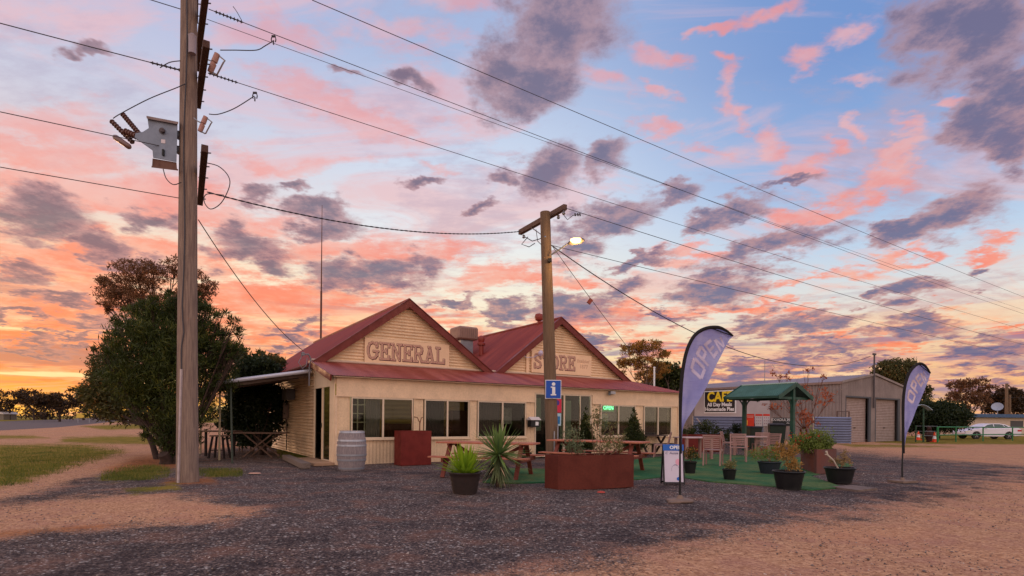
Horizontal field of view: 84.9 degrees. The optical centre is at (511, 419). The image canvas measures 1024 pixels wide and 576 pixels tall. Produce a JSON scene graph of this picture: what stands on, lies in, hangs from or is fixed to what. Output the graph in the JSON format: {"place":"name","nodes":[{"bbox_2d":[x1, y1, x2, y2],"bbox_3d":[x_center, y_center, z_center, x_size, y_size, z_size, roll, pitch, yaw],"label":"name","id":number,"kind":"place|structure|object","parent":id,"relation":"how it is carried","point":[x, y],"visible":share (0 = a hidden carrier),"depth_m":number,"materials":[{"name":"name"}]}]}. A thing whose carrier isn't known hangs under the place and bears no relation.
{"place":"outdoors","nodes":[
{"label":"outdoors","id":0,"kind":"place"},
{"bbox_2d":[0,444,307,485],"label":"grass","id":1,"kind":"structure","parent":0,"point":[114,476],"depth_m":13.21,"materials":[{"name":"green plant"}]},
{"bbox_2d":[207,435,230,458],"bbox_3d":[-8.931,0.817,17.101,0.530,0.706,0.410,1,0,0],"label":"bar stool","id":2,"kind":"object","parent":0,"point":[215,450],"visible":0.94,"depth_m":16.95,"materials":[{"name":"black"}]},
{"bbox_2d":[0,416,1023,575],"bbox_3d":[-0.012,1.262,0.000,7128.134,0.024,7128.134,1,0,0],"label":"ground","id":3,"kind":"structure","parent":0,"point":[673,547],"depth_m":7.11,"materials":[{"name":"grey gravel"}]},
{"bbox_2d":[0,412,17,419],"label":"shed","id":4,"kind":"structure","parent":3,"relation":"on","point":[4,415],"depth_m":149.41,"materials":[{"name":"grey metal"}]},
{"bbox_2d":[0,387,36,419],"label":"gum tree","id":5,"kind":"object","parent":3,"relation":"on","point":[5,399],"visible":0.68,"depth_m":149.78,"materials":[{"name":"green plant"}]},
{"bbox_2d":[8,391,63,419],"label":"gum tree","id":6,"kind":"object","parent":3,"relation":"on","point":[13,401],"visible":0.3,"depth_m":148.45,"materials":[{"name":"green plant"}]},
{"bbox_2d":[29,392,68,419],"bbox_3d":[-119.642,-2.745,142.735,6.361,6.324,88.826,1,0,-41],"label":"gum tree","id":7,"kind":"object","parent":3,"relation":"on","point":[57,401],"visible":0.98,"depth_m":111.06,"materials":[{"name":"green plant"}]},
{"bbox_2d":[16,388,85,421],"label":"gum tree","id":8,"kind":"object","parent":3,"relation":"on","point":[26,395],"visible":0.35,"depth_m":115.58,"materials":[{"name":"green plant"}]},
{"bbox_2d":[68,342,158,458],"bbox_3d":[-11.982,-0.647,17.377,3.386,3.844,2.087,1,0,0],"label":"feathery tree","id":9,"kind":"object","parent":3,"relation":"on","point":[91,395],"visible":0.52,"depth_m":17.16,"materials":[{"name":"green plant"}]},
{"bbox_2d":[89,254,220,438],"bbox_3d":[-15.263,-2.977,24.106,5.330,8.386,2.753,1,0,0],"label":"gum tree","id":10,"kind":"object","parent":3,"relation":"on","point":[123,292],"visible":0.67,"depth_m":23.76,"materials":[{"name":"green plant"}]},
{"bbox_2d":[87,287,247,464],"bbox_3d":[-9.295,-1.220,15.248,4.244,5.058,2.936,1,0,0],"label":"dense tree","id":11,"kind":"object","parent":3,"relation":"on","point":[152,346],"visible":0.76,"depth_m":14.96,"materials":[{"name":"green plant"}]},
{"bbox_2d":[176,0,212,482],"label":"power pole","id":12,"kind":"object","parent":3,"relation":"on","point":[195,48],"visible":0.97,"depth_m":10.68,"materials":[{"name":"brown wood"}]},
{"bbox_2d":[0,111,158,145],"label":"overhead wire","id":13,"kind":"object","parent":12,"relation":"attached to","point":[77,128],"visible":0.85,"depth_m":9.92,"materials":[{"name":"grey metal"}]},
{"bbox_2d":[0,167,177,197],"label":"overhead wire","id":14,"kind":"object","parent":12,"relation":"attached to","point":[87,182],"visible":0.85,"depth_m":10.20,"materials":[{"name":"grey metal"}]},
{"bbox_2d":[0,23,179,71],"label":"overhead wire","id":15,"kind":"object","parent":12,"relation":"attached to","point":[166,66],"visible":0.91,"depth_m":10.21,"materials":[{"name":"grey metal"}]},
{"bbox_2d":[109,113,178,170],"bbox_3d":[-7.032,-5.381,10.819,1.490,1.318,0.602,1,0,0],"label":"pole recloser","id":16,"kind":"object","parent":12,"relation":"attached to","point":[163,134],"visible":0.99,"depth_m":10.60,"materials":[{"name":"grey metal"}]},
{"bbox_2d":[113,77,197,118],"bbox_3d":[-6.800,-6.188,10.622,1.482,0.988,0.275,1,0,-12],"label":"jumper wire","id":17,"kind":"object","parent":12,"relation":"attached to","point":[148,99],"visible":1,"depth_m":10.59,"materials":[{"name":"grey metal"}]},
{"bbox_2d":[194,115,212,133],"bbox_3d":[-5.850,-5.584,10.600,0.362,0.348,0.090,1,0,0],"label":"fuse cutout","id":18,"kind":"object","parent":12,"relation":"attached to","point":[203,122],"visible":1,"depth_m":10.58,"materials":[{"name":"ceramic"}]},
{"bbox_2d":[207,52,225,75],"bbox_3d":[-5.643,-6.737,10.600,0.441,0.424,0.110,1,0,0],"label":"fuse cutout","id":19,"kind":"object","parent":12,"relation":"attached to","point":[214,62],"visible":0.94,"depth_m":10.58,"materials":[{"name":"ceramic"}]},
{"bbox_2d":[203,163,229,208],"bbox_3d":[-5.584,-4.430,10.599,0.506,0.894,0.016,1,0,0],"label":"jumper wire","id":20,"kind":"object","parent":12,"relation":"attached to","point":[217,194],"visible":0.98,"depth_m":10.60,"materials":[{"name":"grey"}]},
{"bbox_2d":[198,219,301,349],"bbox_3d":[-6.129,-2.960,13.730,0.018,1.787,5.972,1,0,-2],"label":"service cable","id":21,"kind":"object","parent":12,"relation":"attached to","point":[242,284],"visible":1,"depth_m":12.59,"materials":[{"name":"grey plastic"}]},
{"bbox_2d":[208,72,1020,328],"bbox_3d":[33.960,-6.103,36.701,95.000,0.584,0.060,1,0,-33],"label":"overhead wire","id":22,"kind":"object","parent":12,"relation":"attached to","point":[221,77],"visible":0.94,"depth_m":14.26,"materials":[{"name":"grey metal"}]},
{"bbox_2d":[207,19,1022,309],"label":"overhead wire","id":23,"kind":"object","parent":12,"relation":"attached to","point":[542,140],"visible":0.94,"depth_m":15.02,"materials":[{"name":"grey metal"}]},
{"bbox_2d":[209,9,1022,313],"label":"overhead wire","id":24,"kind":"object","parent":12,"relation":"attached to","point":[227,16],"visible":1,"depth_m":13.36,"materials":[{"name":"grey metal"}]},
{"bbox_2d":[199,430,242,455],"bbox_3d":[-9.342,0.750,17.930,1.120,0.820,0.700,1,0,0],"label":"bar table","id":25,"kind":"object","parent":3,"relation":"on","point":[205,442],"visible":0.74,"depth_m":17.90,"materials":[{"name":"black wood"}]},
{"bbox_2d":[214,351,287,454],"bbox_3d":[-9.363,-0.586,20.106,3.347,3.779,2.494,1,0,0],"label":"shrub","id":26,"kind":"object","parent":3,"relation":"on","point":[253,407],"visible":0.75,"depth_m":19.76,"materials":[{"name":"green plant"}]},
{"bbox_2d":[233,432,288,457],"bbox_3d":[-8.003,0.790,17.885,1.500,0.795,0.700,1,0,0],"label":"trestle table","id":27,"kind":"object","parent":3,"relation":"on","point":[262,441],"visible":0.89,"depth_m":17.62,"materials":[{"name":"brown wood"}]},
{"bbox_2d":[234,345,287,365],"bbox_3d":[-10.559,-0.973,23.515,1.993,4.458,2.044,1,0,42],"label":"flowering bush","id":28,"kind":"object","parent":3,"relation":"on","point":[277,357],"visible":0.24,"depth_m":23.38,"materials":[{"name":"green plant"}]},
{"bbox_2d":[282,455,310,468],"bbox_3d":[-5.916,1.118,15.264,0.227,0.140,3.515,1,0,-29],"label":"timber sleeper","id":29,"kind":"object","parent":3,"relation":"on","point":[298,462],"visible":1,"depth_m":14.53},
{"bbox_2d":[336,431,366,470],"bbox_3d":[-3.908,0.737,13.649,0.717,0.950,0.717,1,0,0],"label":"wine barrel","id":30,"kind":"object","parent":3,"relation":"on","point":[351,454],"visible":1,"depth_m":13.37,"materials":[{"name":"grey wood"}]},
{"bbox_2d":[394,410,430,465],"bbox_3d":[-2.726,0.398,15.407,0.880,1.650,0.500,1,0,-33],"label":"planter box","id":31,"kind":"object","parent":3,"relation":"on","point":[412,447],"visible":1,"depth_m":15.20,"materials":[{"name":"red metal"}]},
{"bbox_2d":[200,229,678,465],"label":"general store","id":32,"kind":"structure","parent":3,"relation":"on","point":[377,377],"depth_m":18.39,"materials":[{"name":"beige metal"}]},
{"bbox_2d":[315,388,328,460],"bbox_3d":[-5.426,0.128,15.999,0.065,2.100,1.650,1,0,-33],"label":"side door","id":33,"kind":"structure","parent":32,"relation":"in","point":[318,425],"depth_m":16.32,"materials":[{"name":"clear glass"}]},
{"bbox_2d":[350,397,371,430],"bbox_3d":[-4.697,-0.200,17.421,0.690,1.110,0.040,1,0,-33],"label":"sash window","id":34,"kind":"structure","parent":32,"relation":"in","point":[357,404],"depth_m":17.35,"materials":[{"name":"white glass"}]},
{"bbox_2d":[351,397,412,439],"bbox_3d":[-3.606,-0.029,15.660,1.870,1.178,0.095,1,0,-33],"label":"window","id":35,"kind":"structure","parent":32,"relation":"in","point":[382,437],"depth_m":15.63,"materials":[{"name":"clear glass"}]},
{"bbox_2d":[424,399,470,439],"bbox_3d":[-1.931,-0.013,16.743,1.560,1.178,0.095,1,0,-33],"label":"window","id":36,"kind":"structure","parent":32,"relation":"in","point":[447,401],"depth_m":16.74,"materials":[{"name":"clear glass"}]},
{"bbox_2d":[476,401,527,438],"bbox_3d":[-0.302,0.003,17.797,1.880,1.178,0.095,1,0,-33],"label":"window","id":37,"kind":"structure","parent":32,"relation":"in","point":[502,403],"depth_m":17.79,"materials":[{"name":"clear glass"}]},
{"bbox_2d":[526,417,540,426],"bbox_3d":[0.710,0.062,18.294,0.400,0.330,0.280,1,0,-33],"label":"letterbox","id":38,"kind":"object","parent":32,"relation":"attached to","point":[533,421],"visible":1,"depth_m":18.21,"materials":[{"name":"black plastic"}]},
{"bbox_2d":[534,393,591,456],"bbox_3d":[1.767,0.172,19.182,2.460,2.130,0.080,1,0,-33],"label":"entrance door","id":39,"kind":"structure","parent":32,"relation":"in","point":[563,395],"depth_m":19.18,"materials":[{"name":"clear glass"}]},
{"bbox_2d":[600,405,635,437],"bbox_3d":[3.900,0.044,20.518,1.810,1.178,0.095,1,0,-33],"label":"window","id":40,"kind":"structure","parent":32,"relation":"in","point":[600,405],"depth_m":20.49,"materials":[{"name":"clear glass"}]},
{"bbox_2d":[643,406,672,436],"bbox_3d":[5.642,0.061,21.645,1.600,1.178,0.095,1,0,-33],"label":"window","id":41,"kind":"structure","parent":32,"relation":"in","point":[657,433],"depth_m":21.63,"materials":[{"name":"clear glass"}]},
{"bbox_2d":[433,442,492,493],"bbox_3d":[-0.761,0.790,9.537,1.060,0.906,0.976,1,0,38],"label":"potted plant","id":42,"kind":"object","parent":3,"relation":"on","point":[465,477],"visible":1,"depth_m":9.38,"materials":[{"name":"plant"}]},
{"bbox_2d":[468,423,530,487],"bbox_3d":[-0.264,0.653,10.617,1.412,1.393,1.346,1,0,0],"label":"yucca","id":43,"kind":"object","parent":3,"relation":"on","point":[498,470],"visible":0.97,"depth_m":10.52,"materials":[{"name":"green plant"}]},
{"bbox_2d":[0,405,1022,420],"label":"undergrowth","id":44,"kind":"object","parent":3,"relation":"on","point":[41,414],"visible":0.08,"depth_m":169.72,"materials":[{"name":"green plant"}]},
{"bbox_2d":[518,204,580,453],"bbox_3d":[0.756,-2.315,16.312,2.521,7.259,1.174,1,0,43],"label":"power pole","id":45,"kind":"object","parent":3,"relation":"on","point":[551,414],"visible":0.95,"depth_m":15.54,"materials":[{"name":"wood"}]},
{"bbox_2d":[207,192,519,234],"bbox_3d":[-2.843,-5.145,14.150,0.018,1.507,8.969,1,0,44],"label":"twisted cable","id":46,"kind":"object","parent":45,"relation":"attached to","point":[357,224],"visible":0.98,"depth_m":13.20,"materials":[{"name":"grey plastic"}]},
{"bbox_2d":[545,380,560,398],"bbox_3d":[1.140,-0.846,15.454,0.440,0.520,0.026,1,0,0],"label":"information sign","id":47,"kind":"object","parent":45,"relation":"attached to","point":[552,389],"visible":1,"depth_m":15.45,"materials":[{"name":"blue metal"}]},
{"bbox_2d":[548,238,584,261],"bbox_3d":[1.432,-4.622,15.175,1.087,0.516,0.311,1,0,27],"label":"street lamp","id":48,"kind":"object","parent":45,"relation":"attached to","point":[574,241],"visible":1,"depth_m":15.03,"materials":[{"name":"metal"}]},
{"bbox_2d":[552,246,628,348],"bbox_3d":[2.612,-3.744,17.799,0.016,2.604,4.174,1,0,44],"label":"stay wire","id":49,"kind":"object","parent":45,"relation":"attached to","point":[589,297],"visible":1,"depth_m":17.59,"materials":[{"name":"grey metal"}]},
{"bbox_2d":[551,245,870,365],"bbox_3d":[11.289,-3.821,24.898,26.616,2.358,0.029,1,0,-40],"label":"service cable","id":50,"kind":"object","parent":45,"relation":"attached to","point":[674,322],"visible":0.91,"depth_m":19.60,"materials":[{"name":"grey plastic"}]},
{"bbox_2d":[552,245,1019,355],"bbox_3d":[38.089,-4.498,40.199,88.000,0.474,0.016,1,0,-33],"label":"overhead wire","id":51,"kind":"object","parent":45,"relation":"attached to","point":[754,294],"visible":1,"depth_m":21.11,"materials":[{"name":"grey metal"}]},
{"bbox_2d":[566,208,1023,344],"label":"overhead wire","id":52,"kind":"object","parent":45,"relation":"attached to","point":[760,269],"visible":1,"depth_m":19.54,"materials":[{"name":"grey metal"}]},
{"bbox_2d":[576,406,597,452],"bbox_3d":[2.435,0.401,18.455,0.874,1.745,0.871,1,0,0],"label":"potted conifer","id":53,"kind":"object","parent":3,"relation":"on","point":[588,434],"visible":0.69,"depth_m":18.33,"materials":[{"name":"plant"}]},
{"bbox_2d":[545,405,633,489],"bbox_3d":[1.444,0.482,10.579,1.701,1.564,0.736,1,0,-19],"label":"steel planter","id":54,"kind":"object","parent":3,"relation":"on","point":[578,471],"visible":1,"depth_m":10.34,"materials":[{"name":"metal"}]},
{"bbox_2d":[619,408,651,454],"bbox_3d":[4.277,0.426,19.465,1.205,1.732,1.174,1,0,0],"label":"potted conifer","id":55,"kind":"object","parent":3,"relation":"on","point":[634,431],"visible":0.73,"depth_m":19.36,"materials":[{"name":"plant"}]},
{"bbox_2d":[616,339,672,384],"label":"poinciana tree","id":56,"kind":"object","parent":3,"relation":"on","point":[639,348],"visible":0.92,"depth_m":41.67,"materials":[{"name":"green plant"}]},
{"bbox_2d":[644,435,673,455],"bbox_3d":[5.369,0.941,21.058,1.200,0.757,0.944,1,0,-33],"label":"bench table","id":57,"kind":"object","parent":3,"relation":"on","point":[660,442],"visible":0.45,"depth_m":20.81,"materials":[{"name":"brown wood"}]},
{"bbox_2d":[640,358,681,390],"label":"dense tree","id":58,"kind":"object","parent":3,"relation":"on","point":[670,380],"visible":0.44,"depth_m":45.15,"materials":[{"name":"green plant"}]},
{"bbox_2d":[483,453,852,490],"bbox_3d":[4.953,1.298,15.690,7.685,0.024,13.526,1,0,33],"label":"turf mat","id":59,"kind":"object","parent":3,"relation":"on","point":[748,472],"visible":0.47,"depth_m":13.27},
{"bbox_2d":[538,439,654,469],"bbox_3d":[2.138,0.899,14.102,2.508,0.767,1.620,1,0,30],"label":"picnic table","id":60,"kind":"object","parent":59,"relation":"on","point":[640,455],"visible":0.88,"depth_m":13.95,"materials":[{"name":"red wood"}]},
{"bbox_2d":[684,445,700,473],"bbox_3d":[4.277,0.951,13.488,0.511,0.681,0.498,1,0,0],"label":"potted plant","id":61,"kind":"object","parent":59,"relation":"on","point":[690,466],"visible":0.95,"depth_m":13.39,"materials":[{"name":"green plant"}]},
{"bbox_2d":[673,437,712,458],"bbox_3d":[6.144,0.936,18.964,1.100,0.723,0.800,1,0,-15],"label":"garden table","id":62,"kind":"object","parent":59,"relation":"on","point":[699,445],"visible":0.76,"depth_m":18.75,"materials":[{"name":"brown wood"}]},
{"bbox_2d":[702,435,722,465],"bbox_3d":[5.744,0.860,16.001,0.490,0.873,0.597,1,0,28],"label":"garden chair","id":63,"kind":"object","parent":59,"relation":"on","point":[719,439],"visible":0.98,"depth_m":15.82,"materials":[{"name":"wood"}]},
{"bbox_2d":[720,459,736,479],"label":"potted plant","id":64,"kind":"object","parent":59,"relation":"on","point":[729,472],"visible":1,"depth_m":12.01,"materials":[{"name":"green plant"}]},
{"bbox_2d":[730,434,746,461],"bbox_3d":[7.141,0.873,17.678,0.490,0.873,0.597,1,0,20],"label":"garden chair","id":65,"kind":"object","parent":59,"relation":"on","point":[739,442],"visible":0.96,"depth_m":17.86,"materials":[{"name":"wood"}]},
{"bbox_2d":[732,436,769,455],"bbox_3d":[8.869,0.962,20.779,1.100,0.723,0.800,1,0,-15],"label":"garden table","id":66,"kind":"object","parent":59,"relation":"on","point":[734,451],"visible":0.48,"depth_m":20.55,"materials":[{"name":"brown wood"}]},
{"bbox_2d":[751,432,769,454],"bbox_3d":[9.224,0.893,20.795,0.490,0.873,0.597,1,0,10],"label":"garden chair","id":67,"kind":"object","parent":59,"relation":"on","point":[764,442],"visible":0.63,"depth_m":20.57,"materials":[{"name":"wood"}]},
{"bbox_2d":[745,444,787,473],"bbox_3d":[6.149,0.935,13.602,1.142,0.749,0.636,1,0,0],"label":"potted plant","id":68,"kind":"object","parent":59,"relation":"on","point":[767,467],"visible":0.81,"depth_m":13.56,"materials":[{"name":"green plant"}]},
{"bbox_2d":[758,433,781,459],"bbox_3d":[8.646,0.888,18.811,0.597,0.873,0.490,1,0,-30],"label":"garden chair","id":69,"kind":"object","parent":59,"relation":"on","point":[770,437],"visible":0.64,"depth_m":18.93,"materials":[{"name":"wood"}]},
{"bbox_2d":[785,424,836,473],"bbox_3d":[7.779,0.712,14.765,1.198,1.227,2.274,1,0,13],"label":"planter box","id":70,"kind":"object","parent":59,"relation":"on","point":[813,447],"visible":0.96,"depth_m":14.11,"materials":[{"name":"brown metal"}]},
{"bbox_2d":[660,444,684,484],"bbox_3d":[3.224,0.886,11.234,0.420,0.795,0.284,1,0,1],"label":"sandwich board","id":71,"kind":"object","parent":3,"relation":"on","point":[670,465],"visible":0.84,"depth_m":11.16,"materials":[{"name":"white plastic"}]},
{"bbox_2d":[666,325,733,502],"bbox_3d":[2.938,-0.103,8.771,1.044,2.762,0.444,1,0,0],"label":"feather flag","id":72,"kind":"object","parent":3,"relation":"on","point":[705,348],"visible":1,"depth_m":8.82,"materials":[{"name":"purple fabric"}]},
{"bbox_2d":[682,419,728,451],"bbox_3d":[8.214,0.622,23.871,2.241,1.414,1.027,1,0,0],"label":"planter box","id":73,"kind":"object","parent":3,"relation":"on","point":[691,433],"visible":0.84,"depth_m":23.58,"materials":[{"name":"brown wood"}]},
{"bbox_2d":[693,416,762,444],"bbox_3d":[11.602,0.587,29.983,4.026,1.550,0.120,1,0,-8],"label":"corrugated fence","id":74,"kind":"object","parent":3,"relation":"on","point":[725,422],"visible":0.27,"depth_m":29.89,"materials":[{"name":"blue metal"}]},
{"bbox_2d":[720,431,737,453],"bbox_3d":[8.535,0.887,22.059,0.597,0.873,0.490,1,0,30],"label":"garden chair","id":75,"kind":"object","parent":3,"relation":"on","point":[722,438],"visible":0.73,"depth_m":22.11,"materials":[{"name":"wood"}]},
{"bbox_2d":[725,421,741,446],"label":"shrub","id":76,"kind":"object","parent":3,"relation":"on","point":[736,428],"visible":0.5,"depth_m":26.99,"materials":[{"name":"green plant"}]},
{"bbox_2d":[747,414,753,425],"bbox_3d":[11.099,0.536,26.202,0.455,1.642,0.086,1,0,0],"label":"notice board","id":77,"kind":"object","parent":3,"relation":"on","point":[750,419],"visible":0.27,"depth_m":26.19,"materials":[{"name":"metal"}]},
{"bbox_2d":[740,425,762,448],"bbox_3d":[11.183,0.807,26.209,0.692,1.097,0.832,1,0,-17],"label":"wheelie bin","id":78,"kind":"object","parent":3,"relation":"on","point":[751,430],"visible":0.51,"depth_m":25.88,"materials":[{"name":"green plastic"}]},
{"bbox_2d":[755,414,761,448],"bbox_3d":[11.535,0.538,26.215,0.330,1.647,0.060,1,0,0],"label":"notice board","id":79,"kind":"object","parent":3,"relation":"on","point":[758,419],"visible":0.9,"depth_m":26.19,"materials":[{"name":"paper"}]},
{"bbox_2d":[762,414,769,448],"bbox_3d":[11.891,0.540,26.215,0.317,1.650,0.060,1,0,0],"label":"notice board","id":80,"kind":"object","parent":3,"relation":"on","point":[766,419],"visible":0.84,"depth_m":26.19,"materials":[{"name":"metal"}]},
{"bbox_2d":[723,382,813,452],"bbox_3d":[10.969,-0.109,24.037,2.571,2.930,2.564,1,0,-33],"label":"gazebo","id":81,"kind":"object","parent":3,"relation":"on","point":[791,392],"visible":0.99,"depth_m":23.56,"materials":[{"name":"green paint"}]},
{"bbox_2d":[768,423,786,451],"bbox_3d":[11.149,0.747,23.604,0.650,1.217,0.832,1,0,17],"label":"wheelie bin","id":82,"kind":"object","parent":3,"relation":"on","point":[779,428],"visible":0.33,"depth_m":23.27,"materials":[{"name":"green plastic"}]},
{"bbox_2d":[772,418,789,441],"bbox_3d":[12.532,0.632,26.010,0.978,1.478,0.071,1,0,0],"label":"notice board","id":83,"kind":"object","parent":3,"relation":"on","point":[786,421],"visible":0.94,"depth_m":25.99,"materials":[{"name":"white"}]},
{"bbox_2d":[772,440,805,489],"bbox_3d":[5.238,0.830,10.614,0.605,0.942,0.587,1,0,0],"label":"potted plant","id":84,"kind":"object","parent":3,"relation":"on","point":[789,479],"visible":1,"depth_m":10.53,"materials":[{"name":"black plant"}]},
{"bbox_2d":[682,353,903,441],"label":"farm shed","id":85,"kind":"structure","parent":3,"relation":"on","point":[870,405],"depth_m":38.56,"materials":[{"name":"grey metal"}]},
{"bbox_2d":[704,390,735,412],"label":"cafe sign","id":86,"kind":"object","parent":85,"relation":"attached to","point":[714,402],"visible":0.98,"depth_m":43.56,"materials":[{"name":"black"}]},
{"bbox_2d":[845,396,870,441],"bbox_3d":[22.876,-0.049,37.148,3.330,3.040,0.241,1,0,-33],"label":"roller door","id":87,"kind":"structure","parent":85,"relation":"in","point":[856,405],"depth_m":37.50,"materials":[{"name":"grey metal"}]},
{"bbox_2d":[875,397,899,441],"bbox_3d":[26.316,-0.016,39.390,3.630,3.040,0.240,1,0,-33],"label":"roller door","id":88,"kind":"structure","parent":85,"relation":"in","point":[884,407],"depth_m":39.59,"materials":[{"name":"grey metal"}]},
{"bbox_2d":[762,367,837,432],"bbox_3d":[14.145,-0.569,27.171,3.981,4.170,2.332,1,0,-32],"label":"autumn tree","id":89,"kind":"object","parent":3,"relation":"on","point":[807,418],"visible":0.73,"depth_m":27.10,"materials":[{"name":"red plant"}]},
{"bbox_2d":[813,417,851,443],"bbox_3d":[19.202,0.626,33.527,2.612,1.620,0.125,1,0,-13],"label":"corrugated fence","id":90,"kind":"object","parent":3,"relation":"on","point":[841,426],"visible":0.68,"depth_m":33.56,"materials":[{"name":"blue metal"}]},
{"bbox_2d":[823,450,856,483],"bbox_3d":[6.902,0.941,11.811,0.641,0.752,0.618,1,0,0],"label":"potted plant","id":91,"kind":"object","parent":3,"relation":"on","point":[841,474],"visible":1,"depth_m":11.69,"materials":[{"name":"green plant"}]},
{"bbox_2d":[832,485,876,491],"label":"paving slab","id":92,"kind":"structure","parent":3,"relation":"on","point":[855,488],"depth_m":10.64,"materials":[{"name":"grey concrete"}]},
{"bbox_2d":[869,357,934,401],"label":"gum tree","id":93,"kind":"object","parent":3,"relation":"on","point":[892,368],"visible":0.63,"depth_m":61.42,"materials":[{"name":"green plant"}]},
{"bbox_2d":[887,362,930,482],"bbox_3d":[8.549,0.047,12.046,0.788,2.571,0.367,1,0,-16],"label":"feather flag","id":94,"kind":"object","parent":3,"relation":"on","point":[916,379],"visible":1,"depth_m":12.03,"materials":[{"name":"purple fabric"}]},
{"bbox_2d":[918,405,931,441],"bbox_3d":[28.008,0.233,38.330,1.218,2.575,0.500,1,0,0],"label":"umbrella post","id":95,"kind":"object","parent":3,"relation":"on","point":[926,407],"visible":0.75,"depth_m":38.29,"materials":[{"name":"green"}]},
{"bbox_2d":[907,395,977,438],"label":"hedge shrub","id":96,"kind":"object","parent":3,"relation":"on","point":[945,413],"visible":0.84,"depth_m":44.99,"materials":[{"name":"green plant"}]},
{"bbox_2d":[945,376,999,411],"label":"gum tree","id":97,"kind":"object","parent":3,"relation":"on","point":[981,394],"visible":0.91,"depth_m":65.54,"materials":[{"name":"green plant"}]},
{"bbox_2d":[936,426,1023,441],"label":"rail fence","id":98,"kind":"object","parent":3,"relation":"on","point":[955,434],"visible":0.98,"depth_m":40.44,"materials":[{"name":"green metal"}]},
{"bbox_2d":[940,414,1023,435],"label":"house","id":99,"kind":"structure","parent":3,"relation":"on","point":[1013,420],"depth_m":62.18,"materials":[{"name":"grey"}]},
{"bbox_2d":[991,403,1003,413],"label":"satellite dish","id":100,"kind":"object","parent":99,"relation":"on","point":[997,407],"visible":0.98,"depth_m":63.94,"materials":[{"name":"grey metal"}]},
{"bbox_2d":[1010,421,1022,426],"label":"window","id":101,"kind":"structure","parent":99,"relation":"in","point":[1012,423],"depth_m":62.37,"materials":[{"name":"grey"}]},
{"bbox_2d":[951,423,1021,438],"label":"parked car","id":102,"kind":"object","parent":3,"relation":"on","point":[994,431],"visible":0.81,"depth_m":48.20,"materials":[{"name":"white paint"}]},
{"bbox_2d":[977,384,1023,413],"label":"dense tree","id":103,"kind":"object","parent":3,"relation":"on","point":[1017,402],"visible":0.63,"depth_m":78.85,"materials":[{"name":"green plant"}]},
{"bbox_2d":[1005,383,1012,413],"bbox_3d":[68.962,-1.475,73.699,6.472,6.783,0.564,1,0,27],"label":"power pole","id":104,"kind":"object","parent":3,"relation":"on","point":[1007,411],"visible":0.54,"depth_m":74.88,"materials":[{"name":"brown wood"}]},
{"bbox_2d":[0,0,1023,415],"label":"sky","id":105,"kind":"structure","parent":0,"point":[900,123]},
{"bbox_2d":[312,0,1022,296],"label":"overhead wire","id":106,"kind":"object","parent":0,"point":[607,125],"visible":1,"depth_m":12.96,"materials":[{"name":"grey metal"}]},
{"bbox_2d":[925,427,933,441],"bbox_3d":[29.240,0.998,39.243,0.636,1.070,0.448,1,0,0],"label":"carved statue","id":107,"kind":"object","parent":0,"point":[928,436],"visible":0.95,"depth_m":39.12,"materials":[{"name":"brown wood"}]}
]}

